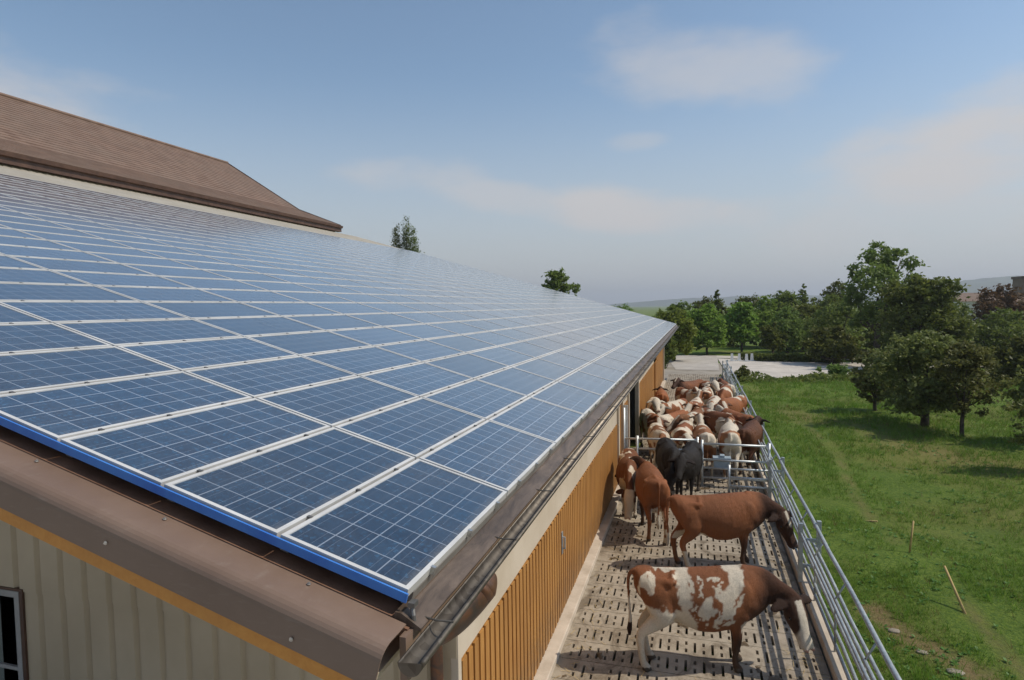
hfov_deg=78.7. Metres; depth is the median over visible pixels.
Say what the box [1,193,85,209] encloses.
solar panel
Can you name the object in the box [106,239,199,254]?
solar panel
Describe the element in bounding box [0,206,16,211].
solar panel
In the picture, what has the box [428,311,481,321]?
solar panel
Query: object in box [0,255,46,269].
solar panel
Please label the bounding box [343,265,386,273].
solar panel
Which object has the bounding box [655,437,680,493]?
cow
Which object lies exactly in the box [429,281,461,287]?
solar panel
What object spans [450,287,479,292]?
solar panel
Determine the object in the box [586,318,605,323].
solar panel
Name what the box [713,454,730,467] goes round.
water trough
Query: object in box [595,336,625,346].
solar panel
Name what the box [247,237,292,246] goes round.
solar panel
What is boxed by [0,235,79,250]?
solar panel
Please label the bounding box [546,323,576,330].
solar panel
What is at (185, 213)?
solar panel
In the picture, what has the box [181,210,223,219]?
solar panel
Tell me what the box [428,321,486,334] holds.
solar panel
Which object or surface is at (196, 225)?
solar panel
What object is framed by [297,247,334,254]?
solar panel
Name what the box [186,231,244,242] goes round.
solar panel
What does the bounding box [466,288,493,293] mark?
solar panel
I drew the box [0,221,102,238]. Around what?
solar panel
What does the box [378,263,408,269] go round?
solar panel
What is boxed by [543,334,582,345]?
solar panel
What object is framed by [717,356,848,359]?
orchard track
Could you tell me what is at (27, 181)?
solar panel
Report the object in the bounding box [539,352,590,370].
solar panel
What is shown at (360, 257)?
solar panel
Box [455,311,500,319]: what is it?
solar panel
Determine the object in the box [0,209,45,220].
solar panel
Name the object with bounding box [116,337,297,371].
solar panel
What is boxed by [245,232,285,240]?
solar panel
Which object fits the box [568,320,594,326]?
solar panel
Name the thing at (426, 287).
solar panel
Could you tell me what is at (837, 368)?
shrub
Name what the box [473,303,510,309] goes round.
solar panel
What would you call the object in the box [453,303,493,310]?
solar panel
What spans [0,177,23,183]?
solar panel
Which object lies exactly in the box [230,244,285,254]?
solar panel
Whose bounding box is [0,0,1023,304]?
sky
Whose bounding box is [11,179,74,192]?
solar panel
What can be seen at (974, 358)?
apple tree
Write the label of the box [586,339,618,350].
solar panel
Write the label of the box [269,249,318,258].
solar panel
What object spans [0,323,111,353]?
solar panel
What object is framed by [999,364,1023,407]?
willow bush
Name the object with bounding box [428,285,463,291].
solar panel
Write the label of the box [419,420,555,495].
solar panel
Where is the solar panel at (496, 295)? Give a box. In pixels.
[483,293,510,298]
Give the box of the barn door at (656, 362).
[654,360,657,395]
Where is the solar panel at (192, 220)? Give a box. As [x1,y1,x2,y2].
[174,216,223,226]
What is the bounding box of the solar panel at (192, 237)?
[159,231,225,243]
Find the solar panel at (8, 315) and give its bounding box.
[0,304,48,323]
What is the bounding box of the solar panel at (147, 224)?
[112,217,182,230]
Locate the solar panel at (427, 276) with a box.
[413,273,440,278]
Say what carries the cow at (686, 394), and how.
on the slatted floor
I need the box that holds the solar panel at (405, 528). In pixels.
[280,459,506,595]
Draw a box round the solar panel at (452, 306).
[428,303,475,310]
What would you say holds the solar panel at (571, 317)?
attached to the cow barn
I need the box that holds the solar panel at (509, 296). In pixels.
[497,294,520,298]
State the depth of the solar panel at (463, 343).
9.35 m
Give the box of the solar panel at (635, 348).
[621,343,649,353]
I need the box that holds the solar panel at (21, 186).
[0,182,60,194]
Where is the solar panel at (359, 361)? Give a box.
[302,346,421,375]
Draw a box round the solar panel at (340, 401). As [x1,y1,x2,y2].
[256,376,418,427]
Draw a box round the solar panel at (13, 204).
[0,200,65,213]
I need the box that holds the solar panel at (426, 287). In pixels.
[408,284,445,290]
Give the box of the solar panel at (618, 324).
[610,322,628,327]
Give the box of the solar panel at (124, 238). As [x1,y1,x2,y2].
[78,230,173,246]
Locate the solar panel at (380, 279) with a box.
[358,275,404,283]
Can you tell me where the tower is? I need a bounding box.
[1011,276,1023,296]
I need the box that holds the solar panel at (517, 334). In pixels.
[491,328,539,340]
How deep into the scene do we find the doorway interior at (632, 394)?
22.18 m
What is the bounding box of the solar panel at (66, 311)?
[0,300,189,322]
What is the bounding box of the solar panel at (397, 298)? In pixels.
[368,294,424,302]
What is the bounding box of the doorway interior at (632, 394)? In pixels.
[630,386,634,437]
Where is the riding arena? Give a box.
[718,358,934,378]
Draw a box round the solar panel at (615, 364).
[593,356,634,373]
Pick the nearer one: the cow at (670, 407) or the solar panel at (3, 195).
the solar panel at (3, 195)
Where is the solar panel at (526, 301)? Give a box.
[515,299,538,303]
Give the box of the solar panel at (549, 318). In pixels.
[536,315,564,321]
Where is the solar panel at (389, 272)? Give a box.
[369,268,407,275]
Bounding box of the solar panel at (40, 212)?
[0,205,91,221]
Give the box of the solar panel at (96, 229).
[49,221,143,237]
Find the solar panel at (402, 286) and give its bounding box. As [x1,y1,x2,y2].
[381,282,424,289]
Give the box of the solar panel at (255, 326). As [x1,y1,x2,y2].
[194,316,324,336]
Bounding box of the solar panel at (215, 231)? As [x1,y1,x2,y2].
[191,226,242,236]
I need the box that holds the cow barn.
[0,166,678,679]
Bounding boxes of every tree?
[390,223,402,248]
[398,215,411,250]
[408,226,424,252]
[541,267,580,295]
[614,302,633,311]
[652,306,699,360]
[664,336,677,368]
[666,300,697,320]
[683,301,730,354]
[692,295,724,318]
[719,302,761,351]
[724,294,760,345]
[748,295,778,348]
[755,321,788,352]
[764,290,801,318]
[764,306,807,353]
[779,303,830,351]
[795,325,864,364]
[800,303,871,350]
[809,292,863,332]
[810,278,856,320]
[836,240,929,349]
[843,300,895,349]
[848,348,895,410]
[858,329,991,426]
[870,272,985,355]
[917,338,1016,435]
[947,302,984,344]
[965,283,1023,344]
[967,306,1023,356]
[982,334,1023,384]
[1002,393,1023,444]
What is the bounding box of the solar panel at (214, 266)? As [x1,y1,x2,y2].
[170,259,258,272]
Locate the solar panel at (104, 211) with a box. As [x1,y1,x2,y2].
[69,204,138,217]
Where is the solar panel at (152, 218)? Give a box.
[125,213,183,224]
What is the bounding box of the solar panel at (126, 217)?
[89,210,161,224]
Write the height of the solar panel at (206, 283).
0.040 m
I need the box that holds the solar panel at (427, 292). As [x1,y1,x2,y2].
[405,289,448,296]
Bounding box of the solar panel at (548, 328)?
[531,324,567,333]
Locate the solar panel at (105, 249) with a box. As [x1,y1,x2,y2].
[49,240,166,258]
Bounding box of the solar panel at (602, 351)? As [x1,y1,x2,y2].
[573,342,611,355]
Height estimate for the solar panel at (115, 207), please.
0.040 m
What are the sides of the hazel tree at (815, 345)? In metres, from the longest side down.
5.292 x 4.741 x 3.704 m
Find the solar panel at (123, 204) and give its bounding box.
[99,199,153,210]
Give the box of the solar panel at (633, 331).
[622,328,642,334]
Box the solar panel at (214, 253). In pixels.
[177,247,254,260]
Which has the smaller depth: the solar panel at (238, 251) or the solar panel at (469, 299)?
the solar panel at (238, 251)
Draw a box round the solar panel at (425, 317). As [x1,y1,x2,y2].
[392,312,455,323]
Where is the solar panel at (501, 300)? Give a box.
[488,298,514,302]
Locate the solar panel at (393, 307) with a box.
[360,303,423,312]
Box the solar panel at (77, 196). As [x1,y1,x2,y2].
[48,190,112,203]
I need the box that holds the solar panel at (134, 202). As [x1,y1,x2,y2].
[109,197,157,207]
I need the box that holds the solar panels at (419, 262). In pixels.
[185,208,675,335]
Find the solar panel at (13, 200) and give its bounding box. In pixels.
[0,197,42,206]
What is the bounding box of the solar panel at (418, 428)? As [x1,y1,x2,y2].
[334,397,485,459]
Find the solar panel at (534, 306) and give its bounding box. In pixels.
[518,303,546,308]
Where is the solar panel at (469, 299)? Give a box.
[453,297,486,302]
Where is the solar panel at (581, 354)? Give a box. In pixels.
[557,346,601,361]
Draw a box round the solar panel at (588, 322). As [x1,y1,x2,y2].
[578,319,600,325]
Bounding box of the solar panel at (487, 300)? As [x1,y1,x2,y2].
[470,297,501,302]
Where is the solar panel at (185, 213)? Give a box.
[165,209,205,217]
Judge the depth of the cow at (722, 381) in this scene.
27.79 m
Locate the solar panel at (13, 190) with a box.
[0,187,42,196]
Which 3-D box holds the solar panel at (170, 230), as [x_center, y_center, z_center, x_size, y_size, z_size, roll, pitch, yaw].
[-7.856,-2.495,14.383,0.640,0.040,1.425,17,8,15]
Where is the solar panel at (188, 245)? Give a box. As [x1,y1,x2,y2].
[151,239,228,252]
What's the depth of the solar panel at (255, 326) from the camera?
6.88 m
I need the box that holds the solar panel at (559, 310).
[550,308,570,313]
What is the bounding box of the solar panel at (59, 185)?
[31,179,88,191]
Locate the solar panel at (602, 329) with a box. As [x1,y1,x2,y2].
[589,326,614,333]
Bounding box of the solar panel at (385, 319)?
[345,313,423,326]
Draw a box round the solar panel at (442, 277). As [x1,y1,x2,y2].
[431,275,457,280]
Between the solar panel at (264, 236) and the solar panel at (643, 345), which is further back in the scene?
the solar panel at (264, 236)
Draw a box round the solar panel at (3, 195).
[0,193,20,199]
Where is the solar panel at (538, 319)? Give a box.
[521,316,555,323]
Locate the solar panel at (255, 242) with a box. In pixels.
[228,237,280,247]
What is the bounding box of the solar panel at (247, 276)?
[202,269,290,282]
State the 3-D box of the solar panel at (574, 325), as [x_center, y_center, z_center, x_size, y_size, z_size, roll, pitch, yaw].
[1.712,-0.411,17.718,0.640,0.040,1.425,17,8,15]
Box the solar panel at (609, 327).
[596,324,620,331]
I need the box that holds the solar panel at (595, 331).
[581,327,608,335]
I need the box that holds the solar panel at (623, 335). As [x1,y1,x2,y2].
[610,332,635,339]
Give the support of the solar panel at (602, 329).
attached to the cow barn
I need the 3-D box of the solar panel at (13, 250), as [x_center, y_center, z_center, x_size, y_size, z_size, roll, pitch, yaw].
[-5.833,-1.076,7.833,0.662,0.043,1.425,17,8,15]
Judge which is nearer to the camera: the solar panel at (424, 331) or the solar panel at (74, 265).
the solar panel at (74, 265)
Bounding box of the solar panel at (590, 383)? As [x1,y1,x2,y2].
[558,370,616,397]
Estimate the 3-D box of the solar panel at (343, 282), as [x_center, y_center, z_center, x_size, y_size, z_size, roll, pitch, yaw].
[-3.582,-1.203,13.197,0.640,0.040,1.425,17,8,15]
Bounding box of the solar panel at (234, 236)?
[211,232,259,241]
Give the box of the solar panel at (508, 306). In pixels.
[491,303,522,309]
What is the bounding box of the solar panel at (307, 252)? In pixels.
[284,248,327,256]
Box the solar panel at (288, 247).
[267,243,310,251]
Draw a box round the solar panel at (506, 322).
[485,318,527,327]
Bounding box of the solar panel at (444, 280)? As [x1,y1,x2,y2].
[430,278,458,283]
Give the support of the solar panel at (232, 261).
attached to the cow barn
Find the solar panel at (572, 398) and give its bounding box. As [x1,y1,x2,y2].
[530,381,603,416]
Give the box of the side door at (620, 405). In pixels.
[620,405,620,452]
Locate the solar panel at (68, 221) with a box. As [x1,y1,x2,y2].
[20,212,117,229]
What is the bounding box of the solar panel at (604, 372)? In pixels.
[578,362,626,383]
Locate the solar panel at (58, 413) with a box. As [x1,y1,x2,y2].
[0,371,251,441]
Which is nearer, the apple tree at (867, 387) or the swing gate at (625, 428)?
the swing gate at (625, 428)
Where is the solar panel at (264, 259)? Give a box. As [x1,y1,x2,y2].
[232,253,296,264]
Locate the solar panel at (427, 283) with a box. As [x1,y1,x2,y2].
[411,280,445,286]
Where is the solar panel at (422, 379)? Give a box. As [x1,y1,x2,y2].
[361,362,473,397]
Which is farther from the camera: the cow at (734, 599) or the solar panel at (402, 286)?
the solar panel at (402, 286)
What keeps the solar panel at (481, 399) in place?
attached to the cow barn
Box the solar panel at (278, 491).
[164,427,414,536]
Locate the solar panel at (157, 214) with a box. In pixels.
[133,209,187,220]
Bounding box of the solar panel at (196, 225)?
[170,220,222,230]
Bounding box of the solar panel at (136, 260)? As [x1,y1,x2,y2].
[86,252,198,268]
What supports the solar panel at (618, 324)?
attached to the cow barn
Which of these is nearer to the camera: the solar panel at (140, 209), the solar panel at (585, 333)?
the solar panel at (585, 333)
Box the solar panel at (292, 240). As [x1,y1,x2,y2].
[275,237,310,244]
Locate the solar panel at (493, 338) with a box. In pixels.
[464,331,520,345]
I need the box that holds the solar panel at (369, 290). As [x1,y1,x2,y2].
[338,285,397,294]
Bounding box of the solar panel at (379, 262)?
[364,259,394,265]
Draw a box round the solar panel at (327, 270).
[300,265,353,274]
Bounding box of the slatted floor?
[550,374,830,679]
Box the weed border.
[719,369,934,383]
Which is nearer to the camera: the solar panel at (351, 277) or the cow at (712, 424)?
the solar panel at (351, 277)
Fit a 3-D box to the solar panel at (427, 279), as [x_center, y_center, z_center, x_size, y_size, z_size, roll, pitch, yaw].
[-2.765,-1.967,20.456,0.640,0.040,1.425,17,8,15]
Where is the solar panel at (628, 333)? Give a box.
[616,330,639,336]
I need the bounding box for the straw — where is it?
[554,384,827,679]
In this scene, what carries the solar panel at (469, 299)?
attached to the cow barn
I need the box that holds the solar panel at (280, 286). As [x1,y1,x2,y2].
[237,280,322,292]
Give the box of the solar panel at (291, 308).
[240,301,341,315]
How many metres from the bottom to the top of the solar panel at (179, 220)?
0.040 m
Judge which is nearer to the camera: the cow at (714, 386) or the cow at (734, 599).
the cow at (734, 599)
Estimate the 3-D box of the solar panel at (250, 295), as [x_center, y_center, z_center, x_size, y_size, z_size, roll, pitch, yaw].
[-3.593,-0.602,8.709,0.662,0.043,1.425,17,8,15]
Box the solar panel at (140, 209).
[116,204,170,215]
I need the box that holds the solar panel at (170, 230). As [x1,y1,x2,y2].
[136,224,202,236]
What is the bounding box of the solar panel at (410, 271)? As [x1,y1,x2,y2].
[395,268,426,274]
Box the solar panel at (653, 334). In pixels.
[645,332,662,337]
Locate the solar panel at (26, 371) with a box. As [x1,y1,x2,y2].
[0,346,179,394]
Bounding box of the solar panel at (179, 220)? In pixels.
[153,215,204,225]
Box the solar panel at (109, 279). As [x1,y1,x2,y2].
[50,270,195,288]
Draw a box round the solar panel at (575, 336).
[558,331,593,341]
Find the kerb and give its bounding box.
[722,373,851,679]
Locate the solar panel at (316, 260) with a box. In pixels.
[293,256,338,264]
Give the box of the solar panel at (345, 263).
[322,259,365,267]
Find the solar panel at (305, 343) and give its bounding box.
[247,331,371,355]
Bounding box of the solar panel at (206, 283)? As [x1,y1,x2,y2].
[160,276,268,290]
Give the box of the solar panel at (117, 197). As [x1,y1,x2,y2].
[92,192,140,202]
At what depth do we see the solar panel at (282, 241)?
20.27 m
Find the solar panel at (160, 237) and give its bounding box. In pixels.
[125,231,201,244]
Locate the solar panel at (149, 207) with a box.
[126,202,175,212]
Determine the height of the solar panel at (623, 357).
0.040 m
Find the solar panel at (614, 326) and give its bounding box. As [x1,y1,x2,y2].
[603,323,624,329]
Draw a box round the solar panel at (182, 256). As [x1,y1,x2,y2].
[138,249,228,263]
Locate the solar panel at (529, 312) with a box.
[515,309,543,315]
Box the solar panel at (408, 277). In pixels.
[390,274,424,280]
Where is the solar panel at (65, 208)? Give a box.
[24,200,108,216]
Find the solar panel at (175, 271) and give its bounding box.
[120,263,233,279]
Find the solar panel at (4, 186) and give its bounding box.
[0,184,22,190]
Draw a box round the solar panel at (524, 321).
[504,317,541,325]
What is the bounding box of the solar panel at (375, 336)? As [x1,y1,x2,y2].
[329,327,422,345]
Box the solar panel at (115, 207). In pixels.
[85,201,146,213]
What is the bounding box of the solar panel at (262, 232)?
[244,228,279,235]
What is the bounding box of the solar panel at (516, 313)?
[497,310,531,316]
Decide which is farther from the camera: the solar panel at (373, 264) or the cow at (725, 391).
the cow at (725, 391)
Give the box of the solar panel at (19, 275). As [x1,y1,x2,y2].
[0,267,90,284]
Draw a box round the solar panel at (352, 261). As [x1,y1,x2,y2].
[331,257,372,265]
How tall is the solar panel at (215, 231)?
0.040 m
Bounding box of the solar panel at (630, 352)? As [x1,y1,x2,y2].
[613,346,644,359]
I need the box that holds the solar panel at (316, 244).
[301,241,331,247]
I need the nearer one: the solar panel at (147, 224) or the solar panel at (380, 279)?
the solar panel at (147, 224)
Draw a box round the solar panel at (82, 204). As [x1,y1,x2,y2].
[46,197,118,211]
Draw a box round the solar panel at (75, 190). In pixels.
[48,184,105,196]
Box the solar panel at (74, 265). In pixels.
[8,255,155,275]
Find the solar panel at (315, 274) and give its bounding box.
[285,269,346,279]
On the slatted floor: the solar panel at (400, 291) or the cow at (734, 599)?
the cow at (734, 599)
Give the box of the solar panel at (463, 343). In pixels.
[425,335,496,352]
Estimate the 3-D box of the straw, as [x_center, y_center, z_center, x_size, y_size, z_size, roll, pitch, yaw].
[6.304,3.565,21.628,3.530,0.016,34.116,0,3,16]
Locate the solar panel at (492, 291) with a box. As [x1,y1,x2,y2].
[480,289,503,293]
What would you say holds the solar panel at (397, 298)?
attached to the cow barn
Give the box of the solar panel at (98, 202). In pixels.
[65,195,129,208]
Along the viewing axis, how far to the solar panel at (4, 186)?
14.56 m
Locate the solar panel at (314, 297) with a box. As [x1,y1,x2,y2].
[272,291,355,302]
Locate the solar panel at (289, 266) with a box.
[258,261,320,271]
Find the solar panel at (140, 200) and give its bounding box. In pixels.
[120,196,163,205]
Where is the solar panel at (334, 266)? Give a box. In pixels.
[313,262,359,270]
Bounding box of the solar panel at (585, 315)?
[574,313,594,317]
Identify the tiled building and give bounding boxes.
[0,92,342,231]
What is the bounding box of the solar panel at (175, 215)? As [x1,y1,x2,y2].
[157,211,206,221]
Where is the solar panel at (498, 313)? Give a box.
[480,310,517,317]
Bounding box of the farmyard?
[664,361,723,379]
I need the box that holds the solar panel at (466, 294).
[449,291,483,297]
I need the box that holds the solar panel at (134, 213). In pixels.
[105,207,166,219]
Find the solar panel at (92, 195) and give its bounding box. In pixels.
[65,189,119,200]
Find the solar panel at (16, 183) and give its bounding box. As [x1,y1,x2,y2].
[0,179,40,188]
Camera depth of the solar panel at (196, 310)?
7.06 m
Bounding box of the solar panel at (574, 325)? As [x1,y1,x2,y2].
[556,321,586,328]
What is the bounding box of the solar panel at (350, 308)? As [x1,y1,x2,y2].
[307,302,388,313]
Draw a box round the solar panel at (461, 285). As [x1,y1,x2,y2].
[448,283,475,288]
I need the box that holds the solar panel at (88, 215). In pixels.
[47,207,128,222]
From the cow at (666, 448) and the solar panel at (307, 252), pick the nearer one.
the cow at (666, 448)
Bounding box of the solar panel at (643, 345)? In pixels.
[627,340,652,349]
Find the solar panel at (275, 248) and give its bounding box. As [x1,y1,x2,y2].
[249,243,301,253]
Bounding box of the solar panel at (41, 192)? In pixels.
[6,185,81,200]
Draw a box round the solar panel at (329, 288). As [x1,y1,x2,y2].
[294,283,364,293]
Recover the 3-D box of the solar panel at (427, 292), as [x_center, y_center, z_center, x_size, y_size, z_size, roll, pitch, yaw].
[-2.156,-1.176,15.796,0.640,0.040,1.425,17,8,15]
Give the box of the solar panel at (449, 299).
[429,296,469,302]
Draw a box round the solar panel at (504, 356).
[469,346,535,366]
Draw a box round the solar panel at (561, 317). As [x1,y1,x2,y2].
[547,314,573,320]
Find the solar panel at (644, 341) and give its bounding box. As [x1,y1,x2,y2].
[633,337,655,345]
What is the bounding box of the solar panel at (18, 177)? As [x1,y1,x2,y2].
[0,174,40,182]
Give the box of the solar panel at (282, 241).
[262,237,302,245]
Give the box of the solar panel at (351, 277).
[324,272,377,281]
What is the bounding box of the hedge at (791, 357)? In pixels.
[738,352,845,363]
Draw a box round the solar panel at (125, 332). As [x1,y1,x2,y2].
[54,318,242,345]
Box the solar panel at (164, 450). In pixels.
[60,398,330,486]
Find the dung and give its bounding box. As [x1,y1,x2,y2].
[562,378,782,679]
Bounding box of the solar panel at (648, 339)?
[637,335,658,342]
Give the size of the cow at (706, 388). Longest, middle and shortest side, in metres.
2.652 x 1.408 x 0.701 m
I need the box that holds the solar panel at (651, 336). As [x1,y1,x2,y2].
[642,333,660,340]
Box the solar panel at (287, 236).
[269,232,303,239]
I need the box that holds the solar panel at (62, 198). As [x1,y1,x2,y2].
[26,191,101,206]
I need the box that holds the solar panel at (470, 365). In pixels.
[424,353,509,379]
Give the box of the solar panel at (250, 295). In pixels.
[200,288,303,301]
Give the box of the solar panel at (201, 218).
[179,213,222,222]
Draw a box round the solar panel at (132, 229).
[99,223,178,237]
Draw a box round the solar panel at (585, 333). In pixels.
[570,329,600,338]
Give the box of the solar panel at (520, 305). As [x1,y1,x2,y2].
[505,303,535,308]
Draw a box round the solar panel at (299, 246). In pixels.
[279,242,320,250]
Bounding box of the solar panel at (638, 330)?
[627,327,645,332]
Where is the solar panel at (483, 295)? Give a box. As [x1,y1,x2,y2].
[467,292,496,297]
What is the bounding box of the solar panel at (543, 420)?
[488,397,584,446]
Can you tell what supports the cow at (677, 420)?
on the slatted floor
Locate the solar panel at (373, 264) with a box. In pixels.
[359,261,391,267]
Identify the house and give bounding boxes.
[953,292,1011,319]
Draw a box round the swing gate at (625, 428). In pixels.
[622,405,698,485]
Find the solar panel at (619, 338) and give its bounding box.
[604,334,630,342]
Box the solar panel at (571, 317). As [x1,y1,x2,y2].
[557,314,581,319]
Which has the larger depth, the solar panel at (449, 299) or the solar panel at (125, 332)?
the solar panel at (449, 299)
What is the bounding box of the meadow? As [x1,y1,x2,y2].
[554,303,1023,679]
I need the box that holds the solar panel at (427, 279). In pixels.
[411,276,443,282]
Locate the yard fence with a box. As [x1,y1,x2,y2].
[722,360,901,679]
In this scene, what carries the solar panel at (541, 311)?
attached to the cow barn
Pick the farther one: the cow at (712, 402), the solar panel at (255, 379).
the cow at (712, 402)
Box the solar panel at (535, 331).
[512,326,554,336]
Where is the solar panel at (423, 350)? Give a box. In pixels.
[375,340,465,361]
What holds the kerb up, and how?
on the meadow
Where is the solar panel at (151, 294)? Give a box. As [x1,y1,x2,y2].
[96,285,236,301]
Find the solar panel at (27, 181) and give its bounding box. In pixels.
[0,175,57,187]
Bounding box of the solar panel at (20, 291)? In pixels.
[0,282,139,301]
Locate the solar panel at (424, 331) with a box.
[386,324,459,339]
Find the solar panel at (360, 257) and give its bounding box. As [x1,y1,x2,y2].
[346,254,377,260]
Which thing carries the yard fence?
on the meadow
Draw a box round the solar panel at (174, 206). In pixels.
[153,202,195,211]
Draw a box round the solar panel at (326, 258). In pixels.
[305,254,348,262]
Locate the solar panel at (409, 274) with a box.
[394,271,426,277]
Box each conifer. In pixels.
[702,290,739,347]
[797,283,808,305]
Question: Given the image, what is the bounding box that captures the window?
[0,586,28,679]
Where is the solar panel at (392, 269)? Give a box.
[376,266,408,272]
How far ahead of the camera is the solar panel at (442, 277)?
23.43 m
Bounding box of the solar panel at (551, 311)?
[539,309,563,313]
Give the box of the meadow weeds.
[758,412,1020,679]
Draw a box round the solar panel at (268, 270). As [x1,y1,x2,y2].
[233,264,307,276]
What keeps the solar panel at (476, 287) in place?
attached to the cow barn
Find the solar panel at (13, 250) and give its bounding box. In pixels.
[0,244,116,262]
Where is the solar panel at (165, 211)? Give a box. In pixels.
[140,206,188,216]
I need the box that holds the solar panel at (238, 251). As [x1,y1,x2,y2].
[209,246,272,257]
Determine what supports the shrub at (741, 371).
on the meadow
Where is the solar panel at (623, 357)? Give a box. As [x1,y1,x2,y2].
[604,351,639,365]
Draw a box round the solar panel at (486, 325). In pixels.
[458,320,509,330]
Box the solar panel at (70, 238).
[15,229,134,248]
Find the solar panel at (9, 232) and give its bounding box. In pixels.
[0,228,45,239]
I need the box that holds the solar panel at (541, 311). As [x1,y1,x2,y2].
[526,309,554,314]
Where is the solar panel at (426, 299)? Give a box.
[401,295,448,302]
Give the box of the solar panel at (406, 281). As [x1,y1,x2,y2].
[387,278,424,284]
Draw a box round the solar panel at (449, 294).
[429,290,465,296]
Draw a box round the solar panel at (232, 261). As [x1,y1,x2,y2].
[206,256,280,268]
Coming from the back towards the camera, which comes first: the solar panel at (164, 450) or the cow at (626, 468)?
the cow at (626, 468)
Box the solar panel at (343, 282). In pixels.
[312,277,370,286]
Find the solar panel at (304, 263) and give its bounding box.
[277,258,329,267]
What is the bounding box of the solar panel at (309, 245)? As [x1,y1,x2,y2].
[289,241,324,248]
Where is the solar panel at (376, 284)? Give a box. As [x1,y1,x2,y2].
[351,280,401,288]
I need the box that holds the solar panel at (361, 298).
[327,293,394,302]
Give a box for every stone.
[887,628,899,632]
[916,650,927,654]
[946,668,964,674]
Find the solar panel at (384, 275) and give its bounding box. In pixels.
[363,271,403,278]
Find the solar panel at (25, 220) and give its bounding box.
[0,215,73,229]
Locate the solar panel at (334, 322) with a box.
[283,314,381,330]
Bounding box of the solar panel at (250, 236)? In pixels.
[229,232,275,241]
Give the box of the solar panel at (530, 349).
[500,341,555,357]
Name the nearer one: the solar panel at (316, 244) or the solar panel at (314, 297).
the solar panel at (314, 297)
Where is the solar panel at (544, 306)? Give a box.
[533,304,552,308]
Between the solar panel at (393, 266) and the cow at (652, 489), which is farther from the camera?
the solar panel at (393, 266)
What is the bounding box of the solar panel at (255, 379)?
[184,356,356,397]
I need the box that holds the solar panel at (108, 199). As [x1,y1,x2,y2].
[82,194,136,205]
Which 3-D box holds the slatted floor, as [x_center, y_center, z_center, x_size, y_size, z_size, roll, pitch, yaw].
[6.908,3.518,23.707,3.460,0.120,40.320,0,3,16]
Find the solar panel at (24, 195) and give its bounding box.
[0,190,62,202]
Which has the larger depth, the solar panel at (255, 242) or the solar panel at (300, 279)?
the solar panel at (255, 242)
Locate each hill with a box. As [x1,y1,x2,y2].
[610,295,854,306]
[852,276,1016,301]
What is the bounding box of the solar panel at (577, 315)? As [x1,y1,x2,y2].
[568,313,587,318]
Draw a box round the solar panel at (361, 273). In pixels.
[337,269,380,276]
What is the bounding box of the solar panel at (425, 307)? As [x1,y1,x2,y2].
[398,303,451,311]
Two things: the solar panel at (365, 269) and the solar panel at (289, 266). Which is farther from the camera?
the solar panel at (365, 269)
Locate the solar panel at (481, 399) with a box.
[422,379,527,420]
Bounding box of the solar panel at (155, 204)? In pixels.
[134,200,177,209]
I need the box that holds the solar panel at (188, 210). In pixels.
[167,206,209,215]
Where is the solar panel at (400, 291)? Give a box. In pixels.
[374,287,425,295]
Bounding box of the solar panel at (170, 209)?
[148,204,191,213]
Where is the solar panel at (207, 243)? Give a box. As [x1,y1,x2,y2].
[182,238,249,250]
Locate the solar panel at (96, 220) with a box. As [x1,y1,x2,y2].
[73,215,155,230]
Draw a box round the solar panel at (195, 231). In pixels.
[166,225,224,236]
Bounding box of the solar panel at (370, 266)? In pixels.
[352,263,389,270]
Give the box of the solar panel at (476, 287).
[462,284,488,289]
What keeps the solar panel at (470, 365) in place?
attached to the cow barn
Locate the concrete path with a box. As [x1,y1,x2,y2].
[669,355,718,369]
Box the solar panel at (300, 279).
[265,274,334,284]
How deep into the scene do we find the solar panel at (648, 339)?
19.98 m
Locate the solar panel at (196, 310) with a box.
[144,301,279,318]
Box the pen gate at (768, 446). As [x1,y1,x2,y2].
[701,440,772,492]
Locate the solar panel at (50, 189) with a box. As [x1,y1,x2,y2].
[31,185,91,197]
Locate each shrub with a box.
[733,365,750,381]
[815,362,850,377]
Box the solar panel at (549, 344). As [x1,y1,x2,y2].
[524,337,570,351]
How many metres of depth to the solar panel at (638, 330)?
22.93 m
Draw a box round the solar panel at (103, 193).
[78,188,126,198]
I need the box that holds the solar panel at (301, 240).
[283,236,317,243]
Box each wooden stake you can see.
[908,521,913,552]
[943,566,966,613]
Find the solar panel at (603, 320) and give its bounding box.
[592,317,611,322]
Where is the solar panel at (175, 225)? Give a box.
[146,219,203,230]
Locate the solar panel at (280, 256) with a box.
[253,251,309,261]
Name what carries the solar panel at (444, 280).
attached to the cow barn
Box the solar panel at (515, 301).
[501,298,528,303]
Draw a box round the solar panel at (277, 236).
[258,232,293,239]
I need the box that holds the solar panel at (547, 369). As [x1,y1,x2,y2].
[512,358,575,381]
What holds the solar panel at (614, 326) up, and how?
attached to the cow barn
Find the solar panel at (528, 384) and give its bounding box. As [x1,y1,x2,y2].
[477,367,555,397]
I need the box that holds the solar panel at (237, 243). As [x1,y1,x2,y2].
[209,238,265,248]
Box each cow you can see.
[615,456,669,545]
[616,448,638,519]
[627,564,814,672]
[639,408,669,455]
[646,397,665,413]
[647,422,669,467]
[652,386,668,402]
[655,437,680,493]
[657,398,687,414]
[658,401,699,435]
[666,408,703,431]
[666,491,797,566]
[667,440,702,494]
[670,377,702,389]
[670,420,694,448]
[675,387,703,401]
[685,390,708,407]
[688,413,716,479]
[700,380,721,395]
[700,384,713,407]
[701,396,720,437]
[702,408,737,437]
[709,404,753,428]
[716,378,735,396]
[717,385,732,398]
[717,417,741,481]
[718,395,746,413]
[737,415,769,477]
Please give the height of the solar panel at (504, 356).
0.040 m
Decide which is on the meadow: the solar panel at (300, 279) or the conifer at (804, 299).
the conifer at (804, 299)
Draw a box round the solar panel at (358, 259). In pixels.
[342,256,373,262]

